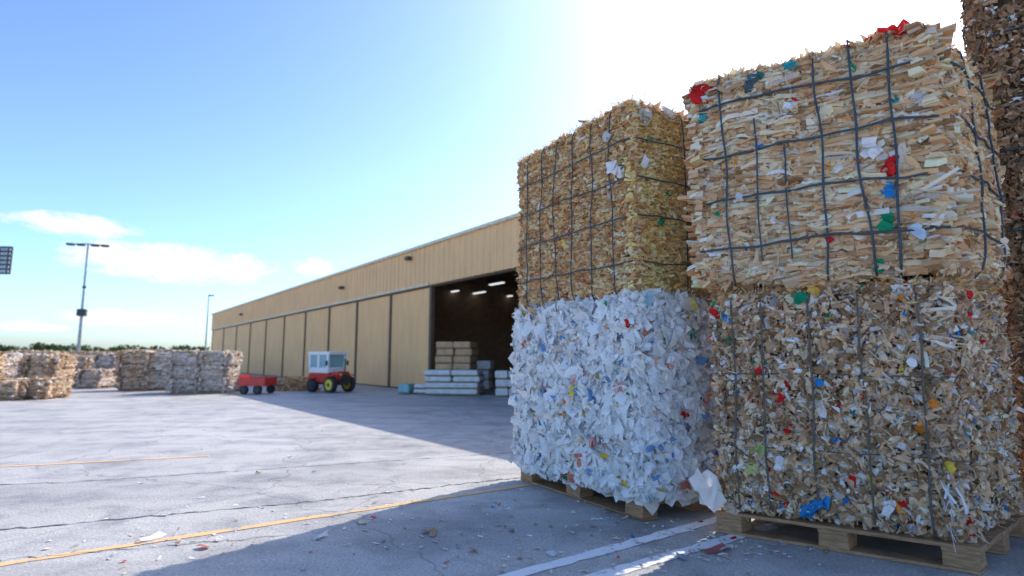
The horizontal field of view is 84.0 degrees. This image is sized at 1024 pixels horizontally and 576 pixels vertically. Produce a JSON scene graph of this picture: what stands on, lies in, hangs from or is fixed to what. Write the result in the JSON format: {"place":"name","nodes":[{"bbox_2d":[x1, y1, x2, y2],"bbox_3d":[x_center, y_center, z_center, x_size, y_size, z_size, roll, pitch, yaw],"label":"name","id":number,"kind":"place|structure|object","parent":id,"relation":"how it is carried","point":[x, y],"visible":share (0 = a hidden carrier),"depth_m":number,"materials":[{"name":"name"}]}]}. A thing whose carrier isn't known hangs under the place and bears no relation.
{"place":"outdoors","nodes":[
{"label":"outdoors","id":0,"kind":"place"},
{"bbox_2d":[0,0,966,351],"label":"sky","id":1,"kind":"structure","parent":0,"point":[237,152],"materials":[{"name":"blue"}]},
{"bbox_2d":[0,373,1023,575],"bbox_3d":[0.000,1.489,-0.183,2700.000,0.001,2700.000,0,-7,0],"label":"asphalt ground","id":2,"kind":"structure","parent":0,"point":[88,426],"depth_m":6.03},
{"bbox_2d":[0,351,5,380],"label":"distant bale stack","id":3,"kind":"object","parent":2,"relation":"on","point":[2,363],"visible":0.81,"depth_m":23.27,"materials":[{"name":"paper"}]},
{"bbox_2d":[0,246,13,273],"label":"floodlight mast","id":4,"kind":"object","parent":2,"relation":"on","point":[6,254],"visible":1,"depth_m":30.68,"materials":[{"name":"metal"}]},
{"bbox_2d":[1,352,23,380],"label":"distant bale stack","id":5,"kind":"object","parent":2,"relation":"on","point":[13,367],"visible":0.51,"depth_m":27.43,"materials":[{"name":"paper"}]},
{"bbox_2d":[0,377,27,399],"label":"distant bale stack","id":6,"kind":"object","parent":2,"relation":"on","point":[13,390],"visible":0.69,"depth_m":20.19,"materials":[{"name":"paper"}]},
{"bbox_2d":[14,351,40,376],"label":"distant bale stack","id":7,"kind":"object","parent":2,"relation":"on","point":[24,356],"visible":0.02,"depth_m":28.19,"materials":[{"name":"paper"}]},
{"bbox_2d":[6,349,68,353],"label":"distant bale stack","id":8,"kind":"object","parent":2,"relation":"on","point":[44,351],"visible":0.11,"depth_m":44.37,"materials":[{"name":"paper"}]},
{"bbox_2d":[17,376,74,399],"bbox_3d":[-17.478,3.730,21.220,1.503,0.874,1.597,-1,-7,5],"label":"distant bale stack","id":9,"kind":"object","parent":2,"relation":"on","point":[44,387],"visible":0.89,"depth_m":20.82,"materials":[{"name":"paper"}]},
{"bbox_2d":[21,353,78,388],"bbox_3d":[-19.578,3.613,24.041,1.632,1.738,1.656,0,-7,1],"label":"distant bale stack","id":10,"kind":"object","parent":2,"relation":"on","point":[48,365],"visible":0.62,"depth_m":23.53,"materials":[{"name":"paper"}]},
{"bbox_2d":[71,354,94,385],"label":"distant bale stack","id":11,"kind":"object","parent":2,"relation":"on","point":[84,361],"visible":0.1,"depth_m":30.10,"materials":[{"name":"paper"}]},
{"bbox_2d":[66,243,109,350],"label":"street lamp","id":12,"kind":"object","parent":2,"relation":"on","point":[81,312],"visible":0.91,"depth_m":48.52,"materials":[{"name":"metal"}]},
{"bbox_2d":[68,351,116,355],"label":"distant bale stack","id":13,"kind":"object","parent":2,"relation":"on","point":[85,353],"visible":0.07,"depth_m":38.30,"materials":[{"name":"paper"}]},
{"bbox_2d":[75,367,116,388],"bbox_3d":[-20.778,4.498,28.509,1.422,1.077,1.608,0,-7,3],"label":"distant bale stack","id":14,"kind":"object","parent":2,"relation":"on","point":[89,378],"visible":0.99,"depth_m":27.97,"materials":[{"name":"paper"}]},
{"bbox_2d":[90,352,118,386],"bbox_3d":[-21.081,4.312,30.067,1.746,1.796,1.646,0,-7,3],"label":"distant bale stack","id":15,"kind":"object","parent":2,"relation":"on","point":[104,360],"visible":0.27,"depth_m":29.55,"materials":[{"name":"paper"}]},
{"bbox_2d":[0,342,209,352],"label":"distant trees","id":16,"kind":"object","parent":2,"relation":"on","point":[37,346],"visible":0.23,"depth_m":99.57,"materials":[{"name":"green plant"}]},
{"bbox_2d":[0,455,209,466],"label":"yellow line marking","id":17,"kind":"object","parent":2,"relation":"on","point":[103,461],"visible":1,"depth_m":8.27,"materials":[{"name":"paint"}]},
{"bbox_2d":[113,349,157,390],"bbox_3d":[-17.496,3.856,26.704,1.797,1.940,1.658,2,-7,-14],"label":"distant bale stack","id":18,"kind":"object","parent":2,"relation":"on","point":[131,371],"visible":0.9,"depth_m":26.18,"materials":[{"name":"paper"}]},
{"bbox_2d":[0,534,289,560],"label":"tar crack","id":19,"kind":"object","parent":2,"relation":"on","point":[138,548],"visible":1,"depth_m":4.49,"materials":[{"name":"black asphalt"}]},
{"bbox_2d":[142,352,169,389],"bbox_3d":[-16.503,3.940,27.019,1.695,1.825,1.655,1,-7,-10],"label":"distant bale stack","id":20,"kind":"object","parent":2,"relation":"on","point":[157,374],"visible":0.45,"depth_m":26.48,"materials":[{"name":"paper"}]},
{"bbox_2d":[130,349,183,352],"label":"distant bale stack","id":21,"kind":"object","parent":2,"relation":"on","point":[163,351],"visible":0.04,"depth_m":44.27,"materials":[{"name":"paper"}]},
{"bbox_2d":[163,349,242,393],"bbox_3d":[-13.358,3.661,24.910,2.840,1.991,2.359,1,-7,-8],"label":"distant bale stack","id":22,"kind":"object","parent":2,"relation":"on","point":[196,371],"visible":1,"depth_m":24.05,"materials":[{"name":"paper"}]},
{"bbox_2d":[204,295,214,349],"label":"street lamp","id":23,"kind":"object","parent":2,"relation":"on","point":[207,322],"visible":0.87,"depth_m":68.79,"materials":[{"name":"metal"}]},
{"bbox_2d":[0,453,496,484],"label":"tar crack","id":24,"kind":"object","parent":2,"relation":"on","point":[193,473],"visible":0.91,"depth_m":7.34,"materials":[{"name":"black asphalt"}]},
{"bbox_2d":[0,477,513,529],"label":"tar crack","id":25,"kind":"object","parent":2,"relation":"on","point":[233,508],"visible":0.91,"depth_m":5.58,"materials":[{"name":"black asphalt"}]},
{"bbox_2d":[238,375,283,394],"bbox_3d":[-10.446,4.056,23.927,1.830,0.780,1.042,-1,-7,11],"label":"red cart trailer","id":26,"kind":"object","parent":2,"relation":"on","point":[246,381],"visible":1,"depth_m":23.63,"materials":[{"name":"paint"}]},
{"bbox_2d":[0,480,560,565],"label":"yellow line marking","id":27,"kind":"object","parent":2,"relation":"on","point":[211,532],"visible":0.83,"depth_m":5.05,"materials":[{"name":"paint"}]},
{"bbox_2d":[275,374,320,390],"bbox_3d":[-10.113,4.460,26.513,2.450,0.979,1.613,0,-7,0],"label":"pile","id":28,"kind":"object","parent":2,"relation":"on","point":[294,383],"visible":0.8,"depth_m":26.08,"materials":[{"name":"plant"}]},
{"bbox_2d":[306,352,355,392],"bbox_3d":[-8.090,3.735,25.373,1.958,1.770,1.340,-4,-8,31],"label":"utility tractor","id":29,"kind":"object","parent":2,"relation":"on","point":[328,371],"visible":1,"depth_m":25.08,"materials":[{"name":"white paint"}]},
{"bbox_2d":[211,268,515,387],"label":"door frame posts","id":30,"kind":"object","parent":2,"relation":"on","point":[431,327],"depth_m":29.54,"materials":[{"name":"grey metal"}]},
{"bbox_2d":[212,329,222,350],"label":"door panel","id":31,"kind":"structure","parent":30,"relation":"attached to","point":[217,342],"depth_m":65.97,"materials":[{"name":"beige metal"}]},
{"bbox_2d":[223,326,235,350],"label":"door panel","id":32,"kind":"structure","parent":30,"relation":"attached to","point":[229,337],"depth_m":60.76,"materials":[{"name":"beige metal"}]},
{"bbox_2d":[236,324,249,372],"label":"door panel","id":33,"kind":"structure","parent":30,"relation":"attached to","point":[242,341],"depth_m":55.27,"materials":[{"name":"beige metal"}]},
{"bbox_2d":[248,320,265,374],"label":"door panel","id":34,"kind":"structure","parent":30,"relation":"attached to","point":[256,355],"depth_m":51.14,"materials":[{"name":"beige metal"}]},
{"bbox_2d":[264,317,283,375],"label":"door panel","id":35,"kind":"structure","parent":30,"relation":"attached to","point":[273,351],"depth_m":46.73,"materials":[{"name":"beige metal"}]},
{"bbox_2d":[283,313,304,376],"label":"door panel","id":36,"kind":"structure","parent":30,"relation":"attached to","point":[293,346],"depth_m":42.51,"materials":[{"name":"beige metal"}]},
{"bbox_2d":[304,308,328,376],"bbox_3d":[-13.271,3.825,38.533,0.008,4.680,4.665,5,-9,-37],"label":"door panel","id":37,"kind":"structure","parent":30,"relation":"attached to","point":[316,330],"depth_m":38.78,"materials":[{"name":"beige metal"}]},
{"bbox_2d":[329,302,355,377],"bbox_3d":[-10.407,3.364,34.785,0.008,4.680,4.395,5,-9,-37],"label":"door panel","id":38,"kind":"structure","parent":30,"relation":"attached to","point":[342,327],"depth_m":34.60,"materials":[{"name":"beige metal"}]},
{"bbox_2d":[356,296,389,385],"bbox_3d":[-7.652,2.921,31.178,0.008,4.680,4.305,5,-9,-37],"label":"door panel","id":39,"kind":"structure","parent":30,"relation":"attached to","point":[372,344],"depth_m":31.09,"materials":[{"name":"beige metal"}]},
{"bbox_2d":[390,288,428,386],"bbox_3d":[-5.006,2.496,27.714,0.008,4.680,4.035,5,-9,-37],"label":"door panel","id":40,"kind":"structure","parent":30,"relation":"attached to","point":[409,337],"depth_m":27.67,"materials":[{"name":"beige metal"}]},
{"bbox_2d":[398,383,414,393],"bbox_3d":[-4.421,4.220,23.901,0.525,0.386,0.574,-2,-7,17],"label":"teal plastic crate","id":41,"kind":"object","parent":2,"relation":"on","point":[405,388],"visible":0.9,"depth_m":23.65,"materials":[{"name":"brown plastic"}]},
{"bbox_2d":[412,384,427,393],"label":"stacked white sacks","id":42,"kind":"object","parent":2,"relation":"on","point":[419,388],"visible":0.54,"depth_m":23.54,"materials":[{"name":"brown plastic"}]},
{"bbox_2d":[424,370,484,394],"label":"stacked white sacks","id":43,"kind":"object","parent":2,"relation":"on","point":[454,382],"visible":1,"depth_m":22.78,"materials":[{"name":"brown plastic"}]},
{"bbox_2d":[480,380,509,397],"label":"floor slab","id":44,"kind":"structure","parent":2,"relation":"on","point":[490,392],"depth_m":24.52,"materials":[{"name":"concrete"}]},
{"bbox_2d":[249,267,519,379],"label":"interior walls","id":45,"kind":"structure","parent":44,"relation":"on","point":[485,321],"depth_m":38.51,"materials":[{"name":"beige metal"}]},
{"bbox_2d":[450,281,513,296],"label":"fluorescent lamps","id":46,"kind":"object","parent":45,"relation":"attached to","point":[484,291],"visible":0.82,"depth_m":37.11,"materials":[{"name":"white"}]},
{"bbox_2d":[485,273,518,280],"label":"roof","id":47,"kind":"structure","parent":45,"relation":"on","point":[509,276],"depth_m":39.32,"materials":[{"name":"black metal"}]},
{"bbox_2d":[211,213,519,329],"bbox_3d":[-15.223,0.707,41.266,0.240,1.995,70.650,5,-9,-37],"label":"roof edge","id":48,"kind":"object","parent":47,"relation":"attached to","point":[482,226],"visible":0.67,"depth_m":30.57,"materials":[{"name":"grey metal"}]},
{"bbox_2d":[211,218,520,328],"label":"fascia cladding","id":49,"kind":"structure","parent":48,"relation":"attached to","point":[493,248],"depth_m":28.11,"materials":[{"name":"beige metal"}]},
{"bbox_2d":[239,256,411,314],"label":"wall lights","id":50,"kind":"object","parent":49,"relation":"attached to","point":[407,258],"depth_m":27.78},
{"bbox_2d":[435,342,477,369],"bbox_3d":[-2.412,3.420,24.639,1.651,2.154,1.259,-1,-7,11],"label":"cardboard box stack","id":51,"kind":"object","parent":44,"relation":"on","point":[451,355],"visible":0.53,"depth_m":24.17,"materials":[{"name":"beige cardboard"}]},
{"bbox_2d":[477,361,492,389],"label":"cardboard box stack","id":52,"kind":"object","parent":44,"relation":"on","point":[486,367],"visible":0.66,"depth_m":26.70,"materials":[{"name":"cardboard"}]},
{"bbox_2d":[495,370,512,396],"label":"stacked white sacks","id":53,"kind":"object","parent":44,"relation":"on","point":[503,385],"visible":0.64,"depth_m":21.82,"materials":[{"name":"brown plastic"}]},
{"bbox_2d":[8,404,993,574],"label":"paper litter","id":54,"kind":"object","parent":2,"relation":"on","point":[715,548],"visible":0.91,"depth_m":4.67,"materials":[{"name":"paper"}]},
{"bbox_2d":[498,516,716,575],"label":"white line marking","id":55,"kind":"object","parent":2,"relation":"on","point":[589,554],"visible":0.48,"depth_m":4.47,"materials":[{"name":"paint"}]},
{"bbox_2d":[520,468,707,521],"bbox_3d":[1.322,2.219,6.550,1.594,0.183,2.194,4,-8,-31],"label":"wooden pallet","id":56,"kind":"object","parent":2,"relation":"on","point":[632,509],"visible":0.22,"depth_m":5.84,"materials":[{"name":"brown wood"}]},
{"bbox_2d":[508,286,718,515],"bbox_3d":[1.304,1.163,6.675,2.095,2.186,2.635,4,-8,-33],"label":"paper bale","id":57,"kind":"object","parent":56,"relation":"on","point":[614,394],"visible":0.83,"depth_m":5.60},
{"bbox_2d":[516,90,716,307],"bbox_3d":[1.322,-0.797,6.913,1.861,2.190,2.421,4,-8,-30],"label":"cardboard bale","id":58,"kind":"object","parent":57,"relation":"on","point":[601,212],"visible":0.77,"depth_m":5.95,"materials":[{"name":"cardboard"}]},
{"bbox_2d":[584,522,787,575],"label":"white line marking","id":59,"kind":"object","parent":2,"relation":"on","point":[621,569],"visible":0.68,"depth_m":4.34,"materials":[{"name":"paint"}]},
{"bbox_2d":[713,507,1023,574],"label":"wooden pallet","id":60,"kind":"object","parent":2,"relation":"on","point":[967,557],"visible":0.52,"depth_m":4.40,"materials":[{"name":"brown wood"}]},
{"bbox_2d":[707,273,1023,552],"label":"mixed paper bale","id":61,"kind":"object","parent":60,"relation":"on","point":[885,405],"visible":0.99,"depth_m":4.47},
{"bbox_2d":[689,467,726,511],"bbox_3d":[1.681,1.756,4.952,0.322,0.349,0.142,-7,-10,44],"label":"torn paper sheet","id":62,"kind":"object","parent":61,"relation":"attached to","point":[706,485],"visible":1,"depth_m":4.92,"materials":[{"name":"white paper"}]},
{"bbox_2d":[677,16,1013,301],"bbox_3d":[3.082,-0.978,5.314,2.529,2.248,1.986,-5,-9,37],"label":"cardboard bale","id":63,"kind":"object","parent":61,"relation":"on","point":[876,155],"visible":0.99,"depth_m":4.64,"materials":[{"name":"cardboard"}]},
{"bbox_2d":[1001,287,1023,488],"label":"cardboard bale","id":64,"kind":"object","parent":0,"point":[1014,309],"visible":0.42,"depth_m":5.22,"materials":[{"name":"cardboard"}]},
{"bbox_2d":[992,84,1023,295],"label":"cardboard bale","id":65,"kind":"object","parent":64,"relation":"on","point":[1010,122],"visible":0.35,"depth_m":5.30,"materials":[{"name":"cardboard"}]},
{"bbox_2d":[957,0,1023,97],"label":"cardboard bale","id":66,"kind":"object","parent":65,"relation":"on","point":[992,31],"visible":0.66,"depth_m":5.46,"materials":[{"name":"cardboard"}]}
]}

